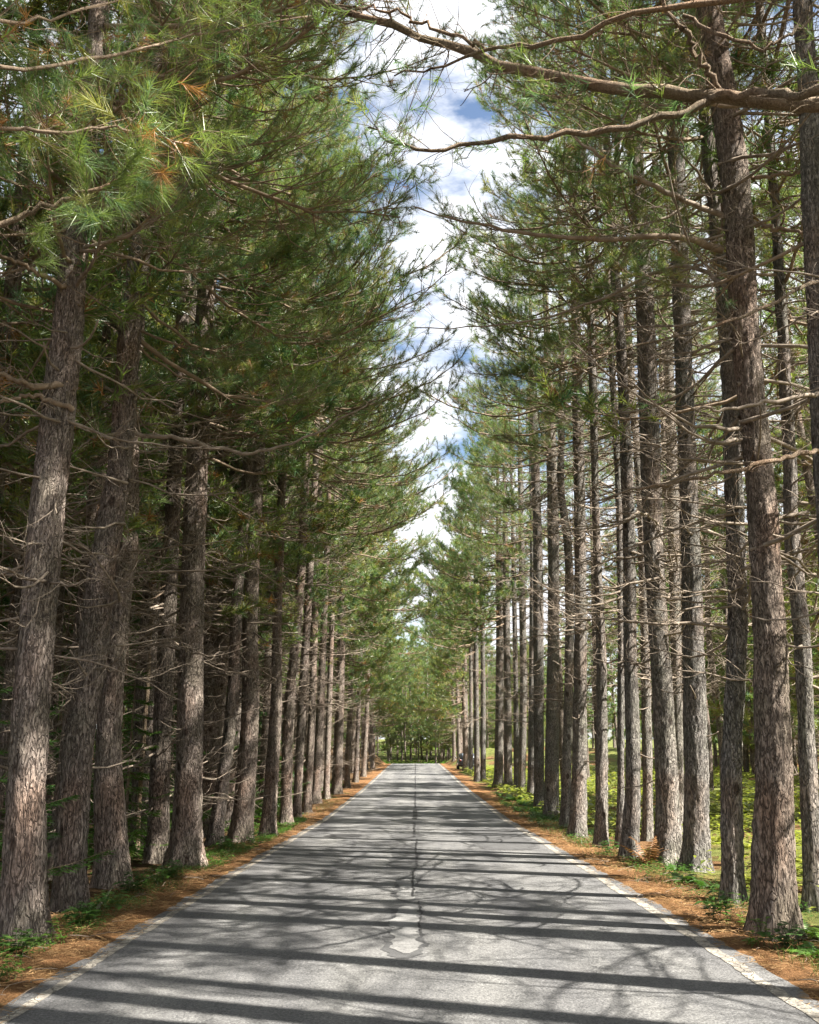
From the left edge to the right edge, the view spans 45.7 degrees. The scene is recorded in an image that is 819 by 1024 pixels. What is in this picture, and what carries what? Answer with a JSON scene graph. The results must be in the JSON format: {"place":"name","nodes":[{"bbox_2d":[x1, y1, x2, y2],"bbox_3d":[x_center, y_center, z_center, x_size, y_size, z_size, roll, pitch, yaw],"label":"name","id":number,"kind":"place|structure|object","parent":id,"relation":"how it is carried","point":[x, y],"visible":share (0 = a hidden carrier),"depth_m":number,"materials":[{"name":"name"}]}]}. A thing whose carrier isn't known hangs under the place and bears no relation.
{"place":"outdoors","nodes":[
{"label":"outdoors","id":0,"kind":"place"},
{"bbox_2d":[0,764,818,1023],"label":"road","id":1,"kind":"structure","parent":0,"point":[294,931],"depth_m":8.47,"materials":[{"name":"asphalt"}]},
{"bbox_2d":[0,763,393,1023],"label":"road edge line","id":2,"kind":"object","parent":1,"relation":"on","point":[61,984],"visible":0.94,"depth_m":8.63,"materials":[{"name":"paint"}]},
{"bbox_2d":[387,845,418,867],"bbox_3d":[-0.106,6.070,17.193,0.550,0.082,4.562,0,-14,0],"label":"road patch","id":3,"kind":"object","parent":1,"relation":"on","point":[404,856],"visible":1,"depth_m":16.87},
{"bbox_2d":[388,906,422,952],"bbox_3d":[-0.043,4.105,9.618,0.350,0.040,2.789,0,-14,0],"label":"road patch","id":4,"kind":"object","parent":1,"relation":"on","point":[403,922],"visible":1,"depth_m":9.38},
{"bbox_2d":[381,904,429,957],"bbox_3d":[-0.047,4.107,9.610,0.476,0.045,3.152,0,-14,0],"label":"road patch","id":5,"kind":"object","parent":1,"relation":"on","point":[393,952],"visible":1,"depth_m":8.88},
{"bbox_2d":[461,828,539,849],"bbox_3d":[1.910,7.172,21.408,1.682,0.119,6.603,0,-14,0],"label":"road patch","id":6,"kind":"object","parent":1,"relation":"on","point":[496,838],"visible":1,"depth_m":20.76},
{"bbox_2d":[438,763,818,1022],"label":"road edge line","id":7,"kind":"object","parent":1,"relation":"on","point":[808,1010],"visible":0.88,"depth_m":8.88,"materials":[{"name":"paint"}]},
{"bbox_2d":[0,739,818,1007],"bbox_3d":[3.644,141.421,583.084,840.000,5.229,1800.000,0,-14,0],"label":"ground","id":8,"kind":"structure","parent":0,"point":[11,992],"depth_m":12.84,"materials":[{"name":"soil"}]},
{"bbox_2d":[0,928,40,959],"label":"weed","id":9,"kind":"object","parent":8,"relation":"on","point":[17,947],"visible":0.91,"depth_m":8.25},
{"bbox_2d":[0,465,93,856],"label":"young fir","id":10,"kind":"object","parent":8,"relation":"on","point":[4,601],"visible":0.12,"depth_m":17.74,"materials":[{"name":"plant"}]},
{"bbox_2d":[0,650,116,897],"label":"young fir","id":11,"kind":"object","parent":8,"relation":"on","point":[53,803],"visible":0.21,"depth_m":10.63,"materials":[{"name":"plant"}]},
{"bbox_2d":[0,82,143,814],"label":"pine tree","id":12,"kind":"object","parent":8,"relation":"on","point":[9,590],"visible":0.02,"depth_m":22.04,"materials":[{"name":"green plant"}]},
{"bbox_2d":[0,210,183,839],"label":"pine tree","id":13,"kind":"object","parent":8,"relation":"on","point":[60,618],"visible":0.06,"depth_m":20.68,"materials":[{"name":"brown plant"}]},
{"bbox_2d":[0,0,186,830],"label":"pine tree","id":14,"kind":"object","parent":8,"relation":"on","point":[10,659],"visible":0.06,"depth_m":16.73,"materials":[{"name":"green plant"}]},
{"bbox_2d":[0,0,190,424],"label":"pine tree","id":15,"kind":"object","parent":8,"relation":"on","point":[89,314],"visible":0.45,"depth_m":11.47,"materials":[{"name":"green plant"}]},
{"bbox_2d":[47,665,207,860],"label":"young fir","id":16,"kind":"object","parent":8,"relation":"on","point":[138,776],"visible":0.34,"depth_m":16.64,"materials":[{"name":"plant"}]},
{"bbox_2d":[0,0,258,880],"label":"pine tree","id":17,"kind":"object","parent":8,"relation":"on","point":[109,332],"visible":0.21,"depth_m":14.62,"materials":[{"name":"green plant"}]},
{"bbox_2d":[47,541,224,850],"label":"young fir","id":18,"kind":"object","parent":8,"relation":"on","point":[128,698],"visible":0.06,"depth_m":20.64,"materials":[{"name":"plant"}]},
{"bbox_2d":[0,0,272,843],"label":"pine tree","id":19,"kind":"object","parent":8,"relation":"on","point":[134,525],"visible":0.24,"depth_m":13.19,"materials":[{"name":"green plant"}]},
{"bbox_2d":[0,817,308,981],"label":"verge plants","id":20,"kind":"object","parent":8,"relation":"on","point":[286,827],"visible":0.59,"depth_m":13.35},
{"bbox_2d":[122,587,232,857],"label":"pine tree","id":21,"kind":"object","parent":8,"relation":"on","point":[140,785],"visible":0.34,"depth_m":17.64,"materials":[{"name":"beige plant"}]},
{"bbox_2d":[0,0,359,288],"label":"pine tree","id":22,"kind":"object","parent":8,"relation":"on","point":[140,153],"visible":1,"depth_m":5.24,"materials":[{"name":"green plant"}]},
{"bbox_2d":[6,2,366,863],"bbox_3d":[-3.791,-3.972,18.163,6.028,20.100,6.288,4,-14,-18],"label":"pine tree","id":23,"kind":"object","parent":8,"relation":"on","point":[160,780],"visible":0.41,"depth_m":16.95,"materials":[{"name":"green plant"}]},
{"bbox_2d":[69,110,334,822],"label":"pine tree","id":24,"kind":"object","parent":8,"relation":"on","point":[280,575],"visible":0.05,"depth_m":22.68,"materials":[{"name":"green plant"}]},
{"bbox_2d":[0,0,413,888],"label":"pine tree","id":25,"kind":"object","parent":8,"relation":"on","point":[110,826],"visible":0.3,"depth_m":14.16,"materials":[{"name":"green plant"}]},
{"bbox_2d":[58,34,358,851],"bbox_3d":[-4.234,-2.854,21.466,6.104,20.045,6.007,2,-14,1],"label":"pine tree","id":26,"kind":"object","parent":8,"relation":"on","point":[139,694],"visible":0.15,"depth_m":19.60,"materials":[{"name":"green plant"}]},
{"bbox_2d":[0,0,424,945],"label":"pine tree","id":27,"kind":"object","parent":8,"relation":"on","point":[24,896],"visible":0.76,"depth_m":10.13,"materials":[{"name":"green plant"}]},
{"bbox_2d":[0,0,463,912],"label":"pine tree","id":28,"kind":"object","parent":8,"relation":"on","point":[72,820],"visible":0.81,"depth_m":12.04,"materials":[{"name":"green plant"}]},
{"bbox_2d":[174,398,348,789],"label":"pine tree","id":29,"kind":"object","parent":8,"relation":"on","point":[330,572],"visible":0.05,"depth_m":31.80,"materials":[{"name":"green plant"}]},
{"bbox_2d":[53,0,479,869],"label":"pine tree","id":30,"kind":"object","parent":8,"relation":"on","point":[185,844],"visible":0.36,"depth_m":16.60,"materials":[{"name":"green plant"}]},
{"bbox_2d":[170,89,367,808],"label":"pine tree","id":31,"kind":"object","parent":8,"relation":"on","point":[209,691],"visible":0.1,"depth_m":23.65,"materials":[{"name":"green plant"}]},
{"bbox_2d":[171,175,377,827],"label":"pine tree","id":32,"kind":"object","parent":8,"relation":"on","point":[316,524],"visible":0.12,"depth_m":27.57,"materials":[{"name":"green plant"}]},
{"bbox_2d":[149,57,411,836],"bbox_3d":[-3.258,-3.335,24.792,7.690,22.252,6.003,-7,-15,28],"label":"pine tree","id":33,"kind":"object","parent":8,"relation":"on","point":[221,685],"visible":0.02,"depth_m":23.17,"materials":[{"name":"plant"}]},
{"bbox_2d":[160,3,448,845],"bbox_3d":[-2.727,-4.158,23.099,7.182,22.934,8.196,0,-14,0],"label":"pine tree","id":34,"kind":"object","parent":8,"relation":"on","point":[216,822],"visible":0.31,"depth_m":21.14,"materials":[{"name":"green plant"}]},
{"bbox_2d":[144,13,471,843],"bbox_3d":[-2.434,-3.246,23.493,8.013,21.347,6.918,0,-14,0],"label":"pine tree","id":35,"kind":"object","parent":8,"relation":"on","point":[242,823],"visible":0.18,"depth_m":21.71,"materials":[{"name":"plant"}]},
{"bbox_2d":[259,446,359,783],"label":"pine tree","id":36,"kind":"object","parent":8,"relation":"on","point":[333,608],"visible":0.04,"depth_m":40.00,"materials":[{"name":"green plant"}]},
{"bbox_2d":[259,420,362,791],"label":"pine tree","id":37,"kind":"object","parent":8,"relation":"on","point":[356,608],"visible":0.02,"depth_m":43.98,"materials":[{"name":"green plant"}]},
{"bbox_2d":[256,277,378,814],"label":"pine tree","id":38,"kind":"object","parent":8,"relation":"on","point":[265,728],"visible":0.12,"depth_m":33.00,"materials":[{"name":"green plant"}]},
{"bbox_2d":[187,93,459,824],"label":"pine tree","id":39,"kind":"object","parent":8,"relation":"on","point":[286,807],"visible":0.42,"depth_m":27.92,"materials":[{"name":"green plant"}]},
{"bbox_2d":[282,485,366,774],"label":"pine tree","id":40,"kind":"object","parent":8,"relation":"on","point":[335,647],"visible":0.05,"depth_m":45.80,"materials":[{"name":"green plant"}]},
{"bbox_2d":[213,18,459,836],"bbox_3d":[-2.466,-3.615,23.809,7.463,22.252,6.456,-7,-15,26],"label":"pine tree","id":41,"kind":"object","parent":8,"relation":"on","point":[268,822],"visible":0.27,"depth_m":22.90,"materials":[{"name":"green plant"}]},
{"bbox_2d":[293,531,384,775],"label":"pine tree","id":42,"kind":"object","parent":8,"relation":"on","point":[349,671],"visible":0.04,"depth_m":51.75,"materials":[{"name":"green plant"}]},
{"bbox_2d":[268,227,444,813],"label":"pine tree","id":43,"kind":"object","parent":8,"relation":"on","point":[307,796],"visible":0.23,"depth_m":33.42,"materials":[{"name":"green plant"}]},
{"bbox_2d":[283,264,430,803],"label":"pine tree","id":44,"kind":"object","parent":8,"relation":"on","point":[318,752],"visible":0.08,"depth_m":38.57,"materials":[{"name":"green plant"}]},
{"bbox_2d":[317,454,404,782],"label":"pine tree","id":45,"kind":"object","parent":8,"relation":"on","point":[370,690],"visible":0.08,"depth_m":57.06,"materials":[{"name":"green plant"}]},
{"bbox_2d":[259,222,464,816],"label":"pine tree","id":46,"kind":"object","parent":8,"relation":"on","point":[298,772],"visible":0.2,"depth_m":31.09,"materials":[{"name":"green plant"}]},
{"bbox_2d":[316,426,413,790],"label":"pine tree","id":47,"kind":"object","parent":8,"relation":"on","point":[378,657],"visible":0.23,"depth_m":48.77,"materials":[{"name":"green plant"}]},
{"bbox_2d":[344,540,417,772],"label":"pine tree","id":48,"kind":"object","parent":8,"relation":"on","point":[408,671],"visible":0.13,"depth_m":79.63,"materials":[{"name":"green plant"}]},
{"bbox_2d":[333,427,433,788],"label":"pine tree","id":49,"kind":"object","parent":8,"relation":"on","point":[346,783],"visible":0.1,"depth_m":53.01,"materials":[{"name":"green plant"}]},
{"bbox_2d":[344,550,426,769],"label":"pine tree","id":50,"kind":"object","parent":8,"relation":"on","point":[391,702],"visible":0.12,"depth_m":85.64,"materials":[{"name":"green plant"}]},
{"bbox_2d":[322,373,449,798],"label":"pine tree","id":51,"kind":"object","parent":8,"relation":"on","point":[326,781],"visible":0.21,"depth_m":42.54,"materials":[{"name":"green plant"}]},
{"bbox_2d":[352,483,427,782],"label":"pine tree","id":52,"kind":"object","parent":8,"relation":"on","point":[355,778],"visible":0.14,"depth_m":61.12,"materials":[{"name":"green plant"}]},
{"bbox_2d":[324,390,458,794],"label":"pine tree","id":53,"kind":"object","parent":8,"relation":"on","point":[336,786],"visible":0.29,"depth_m":47.52,"materials":[{"name":"green plant"}]},
{"bbox_2d":[360,582,423,768],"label":"pine tree","id":54,"kind":"object","parent":8,"relation":"on","point":[390,714],"visible":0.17,"depth_m":89.69,"materials":[{"name":"green plant"}]},
{"bbox_2d":[359,520,443,776],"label":"pine tree","id":55,"kind":"object","parent":8,"relation":"on","point":[395,667],"visible":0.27,"depth_m":71.29,"materials":[{"name":"green plant"}]},
{"bbox_2d":[390,663,424,762],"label":"pine tree","id":56,"kind":"object","parent":8,"relation":"on","point":[405,743],"visible":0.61,"depth_m":140.45,"materials":[{"name":"green plant"}]},
{"bbox_2d":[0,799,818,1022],"bbox_3d":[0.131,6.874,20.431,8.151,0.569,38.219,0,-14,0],"label":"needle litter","id":57,"kind":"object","parent":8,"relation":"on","point":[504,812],"visible":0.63,"depth_m":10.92,"materials":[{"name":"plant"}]},
{"bbox_2d":[1,791,818,976],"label":"verge grass","id":58,"kind":"structure","parent":8,"relation":"on","point":[654,879],"depth_m":14.28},
{"bbox_2d":[404,606,460,761],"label":"pine tree","id":59,"kind":"object","parent":8,"relation":"on","point":[417,682],"visible":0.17,"depth_m":107.15,"materials":[{"name":"green plant"}]},
{"bbox_2d":[57,455,818,775],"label":"wood","id":60,"kind":"object","parent":8,"relation":"on","point":[613,718],"visible":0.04,"depth_m":125.82,"materials":[{"name":"green wood"}]},
{"bbox_2d":[399,547,487,770],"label":"pine tree","id":61,"kind":"object","parent":8,"relation":"on","point":[440,686],"visible":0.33,"depth_m":83.82,"materials":[{"name":"green plant"}]},
{"bbox_2d":[394,454,495,781],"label":"pine tree","id":62,"kind":"object","parent":8,"relation":"on","point":[444,629],"visible":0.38,"depth_m":61.92,"materials":[{"name":"green plant"}]},
{"bbox_2d":[416,610,480,752],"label":"pine tree","id":63,"kind":"object","parent":8,"relation":"on","point":[432,699],"visible":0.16,"depth_m":101.36,"materials":[{"name":"green plant"}]},
{"bbox_2d":[411,477,502,780],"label":"pine tree","id":64,"kind":"object","parent":8,"relation":"on","point":[482,722],"visible":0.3,"depth_m":62.32,"materials":[{"name":"green plant"}]},
{"bbox_2d":[433,503,495,772],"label":"pine tree","id":65,"kind":"object","parent":8,"relation":"on","point":[470,724],"visible":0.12,"depth_m":78.98,"materials":[{"name":"green plant"}]},
{"bbox_2d":[405,403,529,788],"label":"pine tree","id":66,"kind":"object","parent":8,"relation":"on","point":[508,777],"visible":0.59,"depth_m":52.70,"materials":[{"name":"green plant"}]},
{"bbox_2d":[420,400,529,787],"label":"pine tree","id":67,"kind":"object","parent":8,"relation":"on","point":[498,759],"visible":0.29,"depth_m":54.78,"materials":[{"name":"green plant"}]},
{"bbox_2d":[473,637,512,747],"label":"pine tree","id":68,"kind":"object","parent":8,"relation":"on","point":[488,685],"visible":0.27,"depth_m":122.62,"materials":[{"name":"green plant"}]},
{"bbox_2d":[452,408,547,789],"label":"pine tree","id":69,"kind":"object","parent":8,"relation":"on","point":[515,715],"visible":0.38,"depth_m":51.98,"materials":[{"name":"green plant"}]},
{"bbox_2d":[433,362,572,795],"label":"pine tree","id":70,"kind":"object","parent":8,"relation":"on","point":[530,777],"visible":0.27,"depth_m":44.57,"materials":[{"name":"green plant"}]},
{"bbox_2d":[390,95,629,827],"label":"pine tree","id":71,"kind":"object","parent":8,"relation":"on","point":[568,667],"visible":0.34,"depth_m":27.23,"materials":[{"name":"green plant"}]},
{"bbox_2d":[465,394,564,791],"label":"pine tree","id":72,"kind":"object","parent":8,"relation":"on","point":[523,729],"visible":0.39,"depth_m":50.07,"materials":[{"name":"green plant"}]},
{"bbox_2d":[446,259,609,809],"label":"pine tree","id":73,"kind":"object","parent":8,"relation":"on","point":[537,675],"visible":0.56,"depth_m":35.35,"materials":[{"name":"green plant"}]},
{"bbox_2d":[260,0,818,204],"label":"pine tree","id":74,"kind":"object","parent":8,"relation":"on","point":[788,100],"visible":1,"depth_m":5.71,"materials":[{"name":"green plant"}]},
{"bbox_2d":[465,193,617,817],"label":"pine tree","id":75,"kind":"object","parent":8,"relation":"on","point":[551,789],"visible":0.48,"depth_m":31.34,"materials":[{"name":"green plant"}]},
{"bbox_2d":[487,319,633,768],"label":"pine tree","id":76,"kind":"object","parent":8,"relation":"on","point":[594,696],"visible":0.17,"depth_m":42.22,"materials":[{"name":"green plant"}]},
{"bbox_2d":[509,424,611,777],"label":"pine tree","id":77,"kind":"object","parent":8,"relation":"on","point":[561,713],"visible":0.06,"depth_m":46.51,"materials":[{"name":"green plant"}]},
{"bbox_2d":[449,35,681,838],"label":"pine tree","id":78,"kind":"object","parent":8,"relation":"on","point":[577,822],"visible":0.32,"depth_m":23.21,"materials":[{"name":"green plant"}]},
{"bbox_2d":[434,0,714,847],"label":"pine tree","id":79,"kind":"object","parent":8,"relation":"on","point":[601,834],"visible":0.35,"depth_m":21.23,"materials":[{"name":"green plant"}]},
{"bbox_2d":[432,5,726,840],"bbox_3d":[4.386,-3.411,23.155,6.057,21.524,6.464,-11,-17,38],"label":"pine tree","id":80,"kind":"object","parent":8,"relation":"on","point":[647,832],"visible":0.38,"depth_m":22.40,"materials":[{"name":"green plant"}]},
{"bbox_2d":[525,372,636,787],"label":"pine tree","id":81,"kind":"object","parent":8,"relation":"on","point":[615,563],"visible":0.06,"depth_m":53.91,"materials":[{"name":"green plant"}]},
{"bbox_2d":[449,0,721,847],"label":"pine tree","id":82,"kind":"object","parent":8,"relation":"on","point":[620,727],"visible":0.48,"depth_m":20.82,"materials":[{"name":"green plant"}]},
{"bbox_2d":[426,0,749,858],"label":"pine tree","id":83,"kind":"object","parent":8,"relation":"on","point":[632,810],"visible":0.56,"depth_m":18.20,"materials":[{"name":"green plant"}]},
{"bbox_2d":[390,0,818,940],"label":"pine tree","id":84,"kind":"object","parent":8,"relation":"on","point":[774,896],"visible":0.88,"depth_m":10.38,"materials":[{"name":"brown plant"}]},
{"bbox_2d":[472,33,751,836],"bbox_3d":[5.805,-2.951,25.011,6.805,21.524,5.744,-10,-17,36],"label":"pine tree","id":85,"kind":"object","parent":8,"relation":"on","point":[678,702],"visible":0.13,"depth_m":23.68,"materials":[{"name":"plant"}]},
{"bbox_2d":[461,764,818,909],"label":"ground cover","id":86,"kind":"object","parent":8,"relation":"on","point":[749,791],"visible":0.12,"depth_m":39.10,"materials":[{"name":"plant"}]},
{"bbox_2d":[463,0,818,864],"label":"pine tree","id":87,"kind":"object","parent":8,"relation":"on","point":[667,816],"visible":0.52,"depth_m":17.34,"materials":[{"name":"green plant"}]},
{"bbox_2d":[489,0,818,907],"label":"pine tree","id":88,"kind":"object","parent":8,"relation":"on","point":[731,804],"visible":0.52,"depth_m":12.56,"materials":[{"name":"plant"}]},
{"bbox_2d":[498,798,818,961],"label":"verge plants","id":89,"kind":"object","parent":8,"relation":"on","point":[538,815],"visible":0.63,"depth_m":17.71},
{"bbox_2d":[510,0,818,620],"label":"pine tree","id":90,"kind":"object","parent":8,"relation":"on","point":[809,178],"visible":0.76,"depth_m":9.99,"materials":[{"name":"green plant"}]},
{"bbox_2d":[512,776,818,911],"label":"bracken","id":91,"kind":"object","parent":8,"relation":"on","point":[717,839],"visible":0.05,"depth_m":20.12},
{"bbox_2d":[585,252,752,708],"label":"pine tree","id":92,"kind":"object","parent":8,"relation":"on","point":[703,418],"visible":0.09,"depth_m":35.97,"materials":[{"name":"green plant"}]},
{"bbox_2d":[526,0,818,912],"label":"pine tree","id":93,"kind":"object","parent":8,"relation":"on","point":[804,670],"visible":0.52,"depth_m":12.21,"materials":[{"name":"plant"}]},
{"bbox_2d":[528,0,817,872],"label":"pine tree","id":94,"kind":"object","parent":8,"relation":"on","point":[696,840],"visible":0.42,"depth_m":16.12,"materials":[{"name":"green plant"}]},
{"bbox_2d":[585,218,774,696],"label":"pine tree","id":95,"kind":"object","parent":8,"relation":"on","point":[712,511],"visible":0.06,"depth_m":32.81,"materials":[{"name":"green plant"}]},
{"bbox_2d":[633,383,745,800],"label":"pine tree","id":96,"kind":"object","parent":8,"relation":"on","point":[720,718],"visible":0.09,"depth_m":39.59,"materials":[{"name":"brown plant"}]},
{"bbox_2d":[665,469,747,791],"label":"pine tree","id":97,"kind":"object","parent":8,"relation":"on","point":[710,764],"visible":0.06,"depth_m":48.35,"materials":[{"name":"brown plant"}]},
{"bbox_2d":[694,887,740,923],"bbox_3d":[3.145,4.050,9.965,0.470,0.347,0.465,2,-14,-9],"label":"weed","id":98,"kind":"object","parent":8,"relation":"on","point":[719,905],"visible":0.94,"depth_m":10.01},
{"bbox_2d":[658,195,818,716],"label":"pine tree","id":99,"kind":"object","parent":8,"relation":"on","point":[716,379],"visible":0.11,"depth_m":29.49,"materials":[{"name":"green plant"}]},
{"bbox_2d":[700,179,818,783],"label":"pine tree","id":100,"kind":"object","parent":8,"relation":"on","point":[808,476],"visible":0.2,"depth_m":25.65,"materials":[{"name":"green plant"}]},
{"bbox_2d":[706,55,813,582],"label":"pine tree","id":101,"kind":"object","parent":8,"relation":"on","point":[800,353],"visible":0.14,"depth_m":26.18,"materials":[{"name":"green plant"}]},
{"bbox_2d":[754,920,807,953],"bbox_3d":[3.242,3.718,8.466,0.470,0.263,0.465,-6,-15,22],"label":"weed","id":102,"kind":"object","parent":8,"relation":"on","point":[783,941],"visible":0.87,"depth_m":8.48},
{"bbox_2d":[744,310,818,756],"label":"pine tree","id":103,"kind":"object","parent":8,"relation":"on","point":[801,488],"visible":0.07,"depth_m":31.32,"materials":[{"name":"green plant"}]},
{"bbox_2d":[746,295,818,717],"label":"pine tree","id":104,"kind":"object","parent":8,"relation":"on","point":[815,682],"visible":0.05,"depth_m":28.31,"materials":[{"name":"green plant"}]},
{"bbox_2d":[0,0,818,739],"label":"sky","id":105,"kind":"structure","parent":0,"point":[465,121],"materials":[{"name":"white"}]},
{"bbox_2d":[1,803,818,995],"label":"fallen twigs","id":106,"kind":"object","parent":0,"point":[328,813],"depth_m":11.61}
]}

